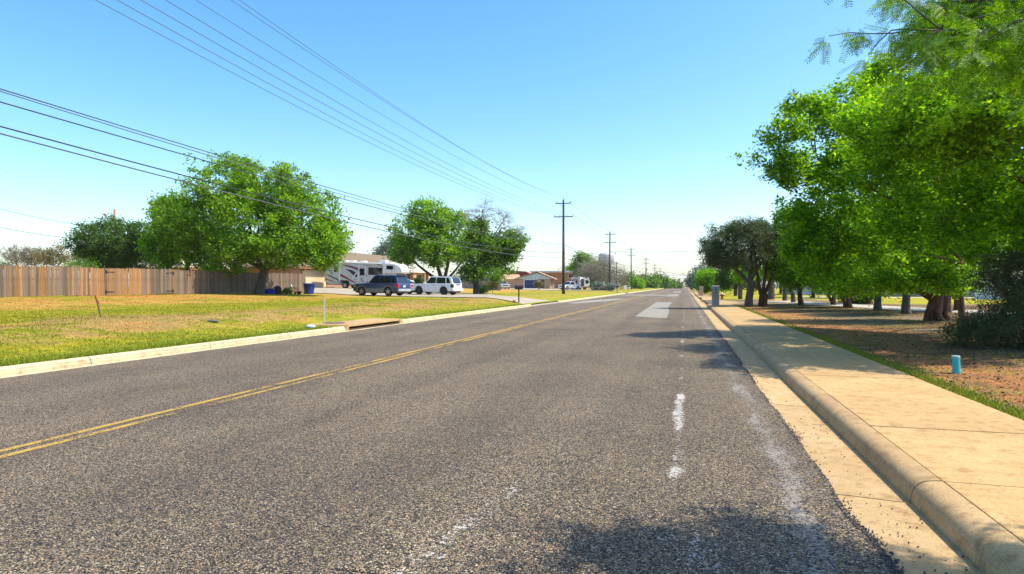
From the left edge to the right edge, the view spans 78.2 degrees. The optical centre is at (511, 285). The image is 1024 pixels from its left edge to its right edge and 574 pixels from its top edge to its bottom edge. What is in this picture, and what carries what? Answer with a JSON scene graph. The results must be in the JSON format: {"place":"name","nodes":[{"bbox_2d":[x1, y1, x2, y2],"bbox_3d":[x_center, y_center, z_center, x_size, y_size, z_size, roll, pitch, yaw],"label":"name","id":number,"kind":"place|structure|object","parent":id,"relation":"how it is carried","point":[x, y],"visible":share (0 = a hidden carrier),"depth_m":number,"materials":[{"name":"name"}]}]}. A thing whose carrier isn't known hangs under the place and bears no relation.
{"place":"outdoors","nodes":[
{"label":"outdoors","id":0,"kind":"place"},
{"bbox_2d":[0,287,661,366],"bbox_3d":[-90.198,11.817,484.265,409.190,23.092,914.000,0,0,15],"label":"lawn","id":1,"kind":"structure","parent":0,"point":[552,295],"depth_m":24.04,"materials":[{"name":"green plant"}]},
{"bbox_2d":[0,243,45,267],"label":"tree","id":2,"kind":"object","parent":1,"relation":"on","point":[28,261],"visible":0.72,"depth_m":59.52,"materials":[{"name":"brown plant"}]},
{"bbox_2d":[26,239,76,267],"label":"tree","id":3,"kind":"object","parent":1,"relation":"on","point":[48,257],"visible":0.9,"depth_m":51.75,"materials":[{"name":"green plant"}]},
{"bbox_2d":[57,255,101,271],"bbox_3d":[-34.318,-0.898,50.087,2.916,3.073,3.487,0,0,39],"label":"bush","id":4,"kind":"object","parent":1,"relation":"on","point":[78,264],"visible":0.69,"depth_m":49.94,"materials":[{"name":"green plant"}]},
{"bbox_2d":[60,213,159,274],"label":"live oak tree","id":5,"kind":"object","parent":1,"relation":"on","point":[112,248],"visible":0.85,"depth_m":56.21,"materials":[{"name":"green plant"}]},
{"bbox_2d":[0,265,305,296],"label":"board fence","id":6,"kind":"object","parent":1,"relation":"on","point":[27,281],"visible":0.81,"depth_m":40.30,"materials":[{"name":"brown wood"}]},
{"bbox_2d":[105,268,141,295],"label":"fence gate","id":7,"kind":"structure","parent":6,"relation":"attached to","point":[117,281],"depth_m":42.33,"materials":[{"name":"beige wood"}]},
{"bbox_2d":[141,268,173,294],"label":"fence gate","id":8,"kind":"structure","parent":6,"relation":"attached to","point":[153,282],"depth_m":44.87,"materials":[{"name":"brown wood"}]},
{"bbox_2d":[135,261,229,277],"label":"house","id":9,"kind":"structure","parent":1,"relation":"on","point":[194,269],"depth_m":66.03,"materials":[{"name":"orange brick"}]},
{"bbox_2d":[134,190,253,278],"bbox_3d":[-27.462,-3.816,53.951,14.146,9.436,7.206,0,0,39],"label":"pecan tree","id":10,"kind":"object","parent":1,"relation":"on","point":[166,257],"visible":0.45,"depth_m":53.22,"materials":[{"name":"green plant"}]},
{"bbox_2d":[140,149,357,293],"bbox_3d":[-21.494,-5.176,52.309,17.344,12.302,10.682,0,0,15],"label":"pecan tree","id":11,"kind":"object","parent":1,"relation":"on","point":[317,240],"visible":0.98,"depth_m":50.40,"materials":[{"name":"green plant"}]},
{"bbox_2d":[303,283,315,293],"bbox_3d":[-18.183,0.255,56.500,1.140,0.960,1.140,0,0,15],"label":"trash bin","id":12,"kind":"object","parent":1,"relation":"on","point":[309,288],"visible":1,"depth_m":56.12,"materials":[{"name":"blue plastic"}]},
{"bbox_2d":[228,248,428,287],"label":"brick house","id":13,"kind":"structure","parent":1,"relation":"on","point":[316,277],"depth_m":76.86,"materials":[{"name":"brown"}]},
{"bbox_2d":[302,270,325,286],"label":"garage door","id":14,"kind":"structure","parent":13,"relation":"in","point":[313,276],"depth_m":75.21,"materials":[{"name":"beige paint"}]},
{"bbox_2d":[0,288,663,376],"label":"kerb","id":15,"kind":"structure","parent":1,"relation":"on","point":[45,366],"depth_m":13.78,"materials":[{"name":"concrete"}]},
{"bbox_2d":[307,318,401,330],"bbox_3d":[-5.561,1.500,22.503,1.360,0.540,4.734,0,0,15],"label":"storm drain","id":16,"kind":"object","parent":1,"relation":"on","point":[348,325],"visible":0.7,"depth_m":22.22,"materials":[{"name":"concrete"}]},
{"bbox_2d":[367,231,404,256],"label":"background tree","id":17,"kind":"object","parent":1,"relation":"on","point":[379,250],"visible":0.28,"depth_m":148.34,"materials":[{"name":"grey plant"}]},
{"bbox_2d":[382,195,471,276],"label":"pecan tree","id":18,"kind":"object","parent":1,"relation":"on","point":[428,251],"visible":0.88,"depth_m":76.03,"materials":[{"name":"green plant"}]},
{"bbox_2d":[460,278,500,290],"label":"board fence","id":19,"kind":"object","parent":1,"relation":"on","point":[467,285],"visible":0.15,"depth_m":106.37,"materials":[{"name":"brown wood"}]},
{"bbox_2d":[479,282,490,293],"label":"shrub","id":20,"kind":"object","parent":1,"relation":"on","point":[483,289],"visible":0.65,"depth_m":71.71,"materials":[{"name":"green plant"}]},
{"bbox_2d":[452,210,530,293],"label":"half dead tree","id":21,"kind":"object","parent":1,"relation":"on","point":[481,264],"visible":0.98,"depth_m":68.66,"materials":[{"name":"green plant"}]},
{"bbox_2d":[459,194,534,247],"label":"bare twigs","id":22,"kind":"object","parent":21,"relation":"on","point":[488,210],"visible":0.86,"depth_m":69.86,"materials":[{"name":"plant"}]},
{"bbox_2d":[486,279,501,291],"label":"shrub","id":23,"kind":"object","parent":1,"relation":"on","point":[494,285],"visible":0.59,"depth_m":77.79,"materials":[{"name":"green plant"}]},
{"bbox_2d":[502,271,557,288],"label":"brick house","id":24,"kind":"structure","parent":1,"relation":"on","point":[524,281],"depth_m":152.23,"materials":[{"name":"brown"}]},
{"bbox_2d":[525,280,535,287],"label":"garage door","id":25,"kind":"structure","parent":24,"relation":"in","point":[528,283],"depth_m":152.19,"materials":[{"name":"blue paint"}]},
{"bbox_2d":[533,279,545,289],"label":"shrub","id":26,"kind":"object","parent":1,"relation":"on","point":[537,284],"visible":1,"depth_m":119.74,"materials":[{"name":"green plant"}]},
{"bbox_2d":[530,271,572,287],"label":"house","id":27,"kind":"structure","parent":1,"relation":"on","point":[558,275],"depth_m":168.09,"materials":[{"name":"beige brick"}]},
{"bbox_2d":[554,198,572,293],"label":"utility pole","id":28,"kind":"object","parent":1,"relation":"on","point":[563,216],"visible":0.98,"depth_m":74.94,"materials":[{"name":"wood"}]},
{"bbox_2d":[0,126,638,274],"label":"overhead cable","id":29,"kind":"object","parent":28,"relation":"attached to","point":[227,186],"visible":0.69,"depth_m":19.18,"materials":[{"name":"black rubber"}]},
{"bbox_2d":[0,91,647,273],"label":"overhead cable","id":30,"kind":"object","parent":28,"relation":"attached to","point":[235,163],"visible":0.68,"depth_m":18.83,"materials":[{"name":"metal"}]},
{"bbox_2d":[96,0,644,264],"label":"power line","id":31,"kind":"object","parent":28,"relation":"attached to","point":[291,103],"visible":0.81,"depth_m":23.75,"materials":[{"name":"metal"}]},
{"bbox_2d":[117,0,644,262],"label":"power line","id":32,"kind":"object","parent":28,"relation":"attached to","point":[300,100],"visible":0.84,"depth_m":23.14,"materials":[{"name":"metal"}]},
{"bbox_2d":[166,0,657,268],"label":"power line","id":33,"kind":"object","parent":28,"relation":"attached to","point":[339,103],"visible":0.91,"depth_m":23.00,"materials":[{"name":"metal"}]},
{"bbox_2d":[196,0,635,255],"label":"power line","id":34,"kind":"object","parent":28,"relation":"attached to","point":[356,99],"visible":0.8,"depth_m":27.76,"materials":[{"name":"metal"}]},
{"bbox_2d":[566,250,604,276],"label":"roadside tree","id":35,"kind":"object","parent":1,"relation":"on","point":[576,264],"visible":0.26,"depth_m":157.17,"materials":[{"name":"green plant"}]},
{"bbox_2d":[574,258,616,288],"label":"roadside tree","id":36,"kind":"object","parent":1,"relation":"on","point":[597,272],"visible":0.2,"depth_m":148.77,"materials":[{"name":"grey plant"}]},
{"bbox_2d":[590,280,604,289],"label":"shrub","id":37,"kind":"object","parent":1,"relation":"on","point":[596,285],"visible":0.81,"depth_m":127.47,"materials":[{"name":"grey plant"}]},
{"bbox_2d":[573,250,632,289],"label":"brush tree","id":38,"kind":"object","parent":1,"relation":"on","point":[592,272],"visible":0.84,"depth_m":139.40,"materials":[{"name":"grey plant"}]},
{"bbox_2d":[598,249,615,283],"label":"water tower","id":39,"kind":"structure","parent":1,"relation":"on","point":[605,255],"depth_m":613.38,"materials":[{"name":"metal"}]},
{"bbox_2d":[604,232,615,283],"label":"utility pole","id":40,"kind":"object","parent":1,"relation":"on","point":[610,235],"visible":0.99,"depth_m":120.23,"materials":[{"name":"wood"}]},
{"bbox_2d":[605,282,618,290],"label":"shrub","id":41,"kind":"object","parent":1,"relation":"on","point":[611,286],"visible":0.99,"depth_m":117.53,"materials":[{"name":"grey plant"}]},
{"bbox_2d":[615,270,647,287],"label":"roadside tree","id":42,"kind":"object","parent":1,"relation":"on","point":[636,276],"visible":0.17,"depth_m":213.99,"materials":[{"name":"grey plant"}]},
{"bbox_2d":[628,275,649,288],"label":"roadside tree","id":43,"kind":"object","parent":1,"relation":"on","point":[638,283],"visible":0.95,"depth_m":194.19,"materials":[{"name":"green plant"}]},
{"bbox_2d":[642,271,664,288],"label":"roadside tree","id":44,"kind":"object","parent":1,"relation":"on","point":[653,280],"visible":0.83,"depth_m":268.26,"materials":[{"name":"green plant"}]},
{"bbox_2d":[658,272,673,288],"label":"roadside tree","id":45,"kind":"object","parent":1,"relation":"on","point":[666,280],"visible":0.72,"depth_m":328.53,"materials":[{"name":"green plant"}]},
{"bbox_2d":[666,278,678,288],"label":"roadside tree","id":46,"kind":"object","parent":1,"relation":"on","point":[674,285],"visible":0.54,"depth_m":378.63,"materials":[{"name":"green plant"}]},
{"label":"utility pole","id":47,"kind":"object","parent":1,"relation":"on","visible":0},
{"bbox_2d":[0,101,651,276],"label":"overhead cable","id":48,"kind":"object","parent":47,"relation":"attached to","point":[230,167],"visible":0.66,"depth_m":18.69,"materials":[{"name":"black rubber"}]},
{"bbox_2d":[0,88,651,275],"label":"overhead cable","id":49,"kind":"object","parent":47,"relation":"attached to","point":[227,157],"visible":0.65,"depth_m":18.91,"materials":[{"name":"black rubber"}]},
{"bbox_2d":[141,0,651,267],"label":"power line","id":50,"kind":"object","parent":47,"relation":"attached to","point":[321,102],"visible":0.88,"depth_m":23.00,"materials":[{"name":"metal"}]},
{"bbox_2d":[239,0,663,271],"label":"power line","id":51,"kind":"object","parent":47,"relation":"attached to","point":[389,102],"visible":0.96,"depth_m":27.45,"materials":[{"name":"metal"}]},
{"bbox_3d":[-14.297,-4.584,0.811,2.300,11.701,0.400,0,0,15],"label":"utility pole","id":52,"kind":"object","parent":1,"relation":"on","visible":0},
{"bbox_2d":[0,133,648,278],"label":"overhead cable","id":53,"kind":"object","parent":52,"relation":"attached to","point":[224,191],"visible":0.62,"depth_m":19.10,"materials":[{"name":"metal"}]},
{"bbox_2d":[231,0,647,259],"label":"power line","id":54,"kind":"object","parent":52,"relation":"attached to","point":[384,101],"visible":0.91,"depth_m":28.34,"materials":[{"name":"metal"}]},
{"bbox_2d":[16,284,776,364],"bbox_3d":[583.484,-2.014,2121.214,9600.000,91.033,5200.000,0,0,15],"label":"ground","id":55,"kind":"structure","parent":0,"point":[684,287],"depth_m":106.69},
{"bbox_2d":[314,288,559,305],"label":"driveway","id":56,"kind":"structure","parent":0,"point":[350,291],"depth_m":57.49,"materials":[{"name":"concrete"}]},
{"bbox_2d":[325,260,414,287],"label":"motorhome","id":57,"kind":"object","parent":56,"relation":"on","point":[351,273],"visible":0.73,"depth_m":73.19,"materials":[{"name":"white paint"}]},
{"bbox_2d":[368,267,382,274],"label":"window","id":58,"kind":"structure","parent":57,"relation":"in","point":[371,271],"depth_m":72.52,"materials":[{"name":"black glass"}]},
{"bbox_2d":[353,274,410,295],"bbox_3d":[-11.509,-0.064,55.746,4.910,1.861,2.220,1,0,24],"label":"parked suv","id":59,"kind":"object","parent":56,"relation":"on","point":[391,284],"visible":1,"depth_m":54.78,"materials":[{"name":"blue paint"}]},
{"bbox_2d":[411,276,462,294],"bbox_3d":[-7.481,-0.052,62.830,5.010,1.891,2.260,1,0,25],"label":"parked suv","id":60,"kind":"object","parent":56,"relation":"on","point":[444,285],"visible":1,"depth_m":61.83,"materials":[{"name":"white paint"}]},
{"bbox_2d":[0,289,897,573],"bbox_3d":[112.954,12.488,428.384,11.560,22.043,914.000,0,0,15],"label":"road","id":61,"kind":"structure","parent":0,"point":[592,355],"depth_m":6.17,"materials":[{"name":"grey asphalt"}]},
{"bbox_2d":[0,289,657,377],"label":"gutter","id":62,"kind":"object","parent":61,"relation":"on","point":[223,347],"visible":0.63,"depth_m":14.08,"materials":[{"name":"concrete"}]},
{"bbox_2d":[0,291,661,451],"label":"line","id":63,"kind":"object","parent":61,"relation":"on","point":[47,439],"visible":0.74,"depth_m":7.89,"materials":[{"name":"yellow paint"}]},
{"bbox_2d":[0,290,666,457],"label":"line","id":64,"kind":"object","parent":61,"relation":"on","point":[58,442],"visible":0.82,"depth_m":7.63,"materials":[{"name":"yellow paint"}]},
{"bbox_2d":[335,445,618,573],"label":"scraped patch","id":65,"kind":"object","parent":61,"relation":"on","point":[486,461],"visible":1,"depth_m":3.94,"materials":[{"name":"grey asphalt"}]},
{"bbox_2d":[572,299,620,302],"bbox_3d":[8.455,1.462,61.781,2.356,0.001,20.446,0,0,20],"label":"road patch","id":66,"kind":"object","parent":61,"relation":"on","point":[587,301],"visible":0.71,"depth_m":62.45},
{"bbox_2d":[636,302,671,317],"bbox_3d":[9.988,1.462,42.577,1.498,0.001,28.609,0,0,15],"label":"road patch","id":67,"kind":"object","parent":61,"relation":"on","point":[658,310],"visible":0.89,"depth_m":35.77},
{"bbox_2d":[579,483,738,573],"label":"scraped patch","id":68,"kind":"object","parent":61,"relation":"on","point":[658,517],"visible":1,"depth_m":3.70,"materials":[{"name":"grey asphalt"}]},
{"bbox_2d":[657,292,693,489],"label":"edge line","id":69,"kind":"object","parent":61,"relation":"on","point":[680,448],"visible":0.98,"depth_m":6.46,"materials":[{"name":"white paint"}]},
{"bbox_2d":[0,0,1023,284],"label":"sky","id":70,"kind":"structure","parent":0,"point":[631,113],"materials":[{"name":"blue"}]},
{"bbox_2d":[503,270,529,276],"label":"red barn","id":71,"kind":"structure","parent":0,"point":[521,273],"depth_m":174.70,"materials":[{"name":"paint"}]},
{"bbox_2d":[502,288,622,292],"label":"neighbour driveway","id":72,"kind":"structure","parent":0,"point":[550,289],"depth_m":137.93,"materials":[{"name":"concrete"}]},
{"bbox_2d":[558,281,581,289],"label":"pickup truck","id":73,"kind":"object","parent":72,"relation":"on","point":[572,285],"visible":0.84,"depth_m":139.84,"materials":[{"name":"white paint"}]},
{"bbox_2d":[571,276,589,288],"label":"travel trailer","id":74,"kind":"object","parent":72,"relation":"on","point":[577,281],"visible":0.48,"depth_m":146.98,"materials":[{"name":"white metal"}]},
{"bbox_2d":[702,299,795,305],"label":"driveway","id":75,"kind":"structure","parent":0,"point":[733,302],"depth_m":49.95,"materials":[{"name":"concrete"}]},
{"bbox_2d":[688,289,983,573],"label":"gutter","id":76,"kind":"object","parent":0,"point":[938,548],"visible":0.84,"depth_m":4.63,"materials":[{"name":"beige concrete"}]},
{"bbox_2d":[716,330,967,573],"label":"loose gravel","id":77,"kind":"structure","parent":76,"relation":"on","point":[881,551],"depth_m":3.82,"materials":[{"name":"grey gravel"}]},
{"bbox_2d":[688,288,1023,573],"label":"kerb","id":78,"kind":"structure","parent":76,"relation":"on","point":[984,543],"depth_m":4.35,"materials":[{"name":"concrete"}]},
{"bbox_2d":[689,288,1023,542],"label":"sidewalk","id":79,"kind":"structure","parent":0,"point":[971,451],"depth_m":6.27,"materials":[{"name":"concrete"}]},
{"bbox_2d":[711,286,719,304],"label":"stone mailbox pillar","id":80,"kind":"structure","parent":79,"relation":"on","point":[715,294],"depth_m":42.83,"materials":[{"name":"grey stone"}]},
{"bbox_2d":[693,288,1023,417],"bbox_3d":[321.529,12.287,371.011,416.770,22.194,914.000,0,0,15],"label":"park ground","id":81,"kind":"structure","parent":0,"point":[916,335],"depth_m":15.68,"materials":[{"name":"brown soil"}]},
{"bbox_2d":[682,263,714,289],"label":"grey green tree","id":82,"kind":"object","parent":81,"relation":"on","point":[691,277],"visible":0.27,"depth_m":149.07,"materials":[{"name":"green plant"}]},
{"bbox_2d":[690,265,732,294],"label":"bright tree","id":83,"kind":"object","parent":81,"relation":"on","point":[703,280],"visible":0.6,"depth_m":90.89,"materials":[{"name":"green plant"}]},
{"bbox_2d":[710,255,746,295],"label":"park tree","id":84,"kind":"object","parent":81,"relation":"on","point":[722,279],"visible":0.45,"depth_m":79.57,"materials":[{"name":"green plant"}]},
{"bbox_2d":[696,214,775,306],"bbox_3d":[14.225,-1.423,40.510,4.791,6.138,4.515,0,0,15],"label":"juniper tree","id":85,"kind":"object","parent":81,"relation":"on","point":[718,253],"visible":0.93,"depth_m":39.64,"materials":[{"name":"green plant"}]},
{"bbox_2d":[729,266,761,298],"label":"park tree","id":86,"kind":"object","parent":81,"relation":"on","point":[736,277],"visible":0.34,"depth_m":61.81,"materials":[{"name":"green plant"}]},
{"bbox_2d":[743,270,767,292],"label":"park tree","id":87,"kind":"object","parent":81,"relation":"on","point":[756,286],"visible":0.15,"depth_m":93.87,"materials":[{"name":"green plant"}]},
{"bbox_2d":[737,215,790,305],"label":"juniper tree","id":88,"kind":"object","parent":81,"relation":"on","point":[763,291],"visible":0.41,"depth_m":40.26,"materials":[{"name":"green plant"}]},
{"bbox_2d":[756,247,774,299],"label":"elm tree","id":89,"kind":"object","parent":81,"relation":"on","point":[771,293],"visible":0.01,"depth_m":55.65,"materials":[{"name":"grey plant"}]},
{"bbox_2d":[759,257,795,301],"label":"elm tree","id":90,"kind":"object","parent":81,"relation":"on","point":[793,298],"depth_m":46.10,"materials":[{"name":"grey plant"}]},
{"bbox_2d":[754,199,816,304],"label":"elm tree","id":91,"kind":"object","parent":81,"relation":"on","point":[785,277],"visible":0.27,"depth_m":40.90,"materials":[{"name":"green plant"}]},
{"bbox_2d":[780,207,868,306],"bbox_3d":[18.589,-2.018,36.214,6.849,7.022,5.215,0,0,-30],"label":"elm tree","id":92,"kind":"object","parent":81,"relation":"on","point":[847,302],"visible":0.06,"depth_m":35.77,"materials":[{"name":"green plant"}]},
{"bbox_2d":[803,221,861,304],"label":"elm tree","id":93,"kind":"object","parent":81,"relation":"on","point":[832,300],"visible":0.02,"depth_m":39.62,"materials":[{"name":"green plant"}]},
{"bbox_2d":[787,278,914,294],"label":"pale building","id":94,"kind":"structure","parent":81,"relation":"on","point":[805,293],"depth_m":84.58,"materials":[{"name":"beige"}]},
{"bbox_2d":[836,292,873,303],"bbox_3d":[23.389,0.714,42.898,2.306,1.514,2.645,0,0,-35],"label":"clipped bush","id":95,"kind":"object","parent":81,"relation":"on","point":[840,299],"visible":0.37,"depth_m":42.42,"materials":[{"name":"green plant"}]},
{"bbox_2d":[822,189,895,309],"bbox_3d":[17.873,-2.034,31.726,5.149,7.064,5.434,0,0,15],"label":"elm tree","id":96,"kind":"object","parent":81,"relation":"on","point":[877,305],"visible":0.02,"depth_m":31.38,"materials":[{"name":"green plant"}]},
{"bbox_2d":[726,44,1023,323],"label":"elm tree","id":97,"kind":"object","parent":81,"relation":"on","point":[809,240],"visible":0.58,"depth_m":17.89,"materials":[{"name":"green plant"}]},
{"bbox_2d":[738,306,1023,419],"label":"verge grass","id":98,"kind":"structure","parent":81,"relation":"on","point":[1009,410],"depth_m":9.28,"materials":[{"name":"green plant"}]},
{"bbox_2d":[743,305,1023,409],"bbox_3d":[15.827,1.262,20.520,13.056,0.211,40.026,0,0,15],"label":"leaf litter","id":99,"kind":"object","parent":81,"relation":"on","point":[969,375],"visible":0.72,"depth_m":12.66,"materials":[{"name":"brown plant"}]},
{"bbox_2d":[849,189,940,313],"bbox_3d":[17.096,-2.044,27.187,4.703,7.059,6.016,0,0,36],"label":"elm tree","id":100,"kind":"object","parent":81,"relation":"on","point":[905,307],"visible":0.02,"depth_m":26.87,"materials":[{"name":"green plant"}]},
{"bbox_2d":[804,0,1023,134],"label":"mesquite tree","id":101,"kind":"object","parent":81,"relation":"on","point":[977,36],"visible":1,"depth_m":2.88,"materials":[{"name":"green plant"}]},
{"bbox_2d":[816,52,1023,249],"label":"elm tree","id":102,"kind":"object","parent":81,"relation":"on","point":[987,136],"visible":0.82,"depth_m":12.45,"materials":[{"name":"green plant"}]},
{"bbox_2d":[848,72,997,320],"bbox_3d":[14.753,-3.225,22.427,5.175,9.682,4.868,0,0,-9],"label":"elm tree","id":103,"kind":"object","parent":81,"relation":"on","point":[934,311],"visible":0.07,"depth_m":22.13,"materials":[{"name":"green plant"}]},
{"bbox_2d":[878,190,1009,311],"bbox_3d":[19.946,-1.911,29.054,5.973,6.921,5.940,0,0,15],"label":"elm tree","id":104,"kind":"object","parent":81,"relation":"on","point":[947,305],"depth_m":29.01,"materials":[{"name":"green plant"}]},
{"bbox_2d":[882,283,1022,296],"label":"board fence","id":105,"kind":"object","parent":81,"relation":"on","point":[968,294],"visible":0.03,"depth_m":69.90,"materials":[{"name":"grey wood"}]},
{"bbox_2d":[951,355,960,373],"bbox_3d":[6.798,1.228,9.645,0.114,0.320,0.114,-2,-2,15],"label":"standpipe","id":106,"kind":"object","parent":81,"relation":"on","point":[956,368],"visible":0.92,"depth_m":9.60,"materials":[{"name":"teal plastic"}]},
{"bbox_2d":[924,241,1023,349],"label":"juniper thicket","id":107,"kind":"object","parent":81,"relation":"on","point":[1000,328],"visible":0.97,"depth_m":13.08,"materials":[{"name":"green plant"}]},
{"bbox_2d":[768,301,1010,312],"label":"gravel path","id":108,"kind":"structure","parent":0,"point":[866,306],"depth_m":37.77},
{"bbox_2d":[974,270,1018,299],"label":"white shed","id":109,"kind":"structure","parent":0,"point":[983,296],"depth_m":56.44,"materials":[{"name":"paint"}]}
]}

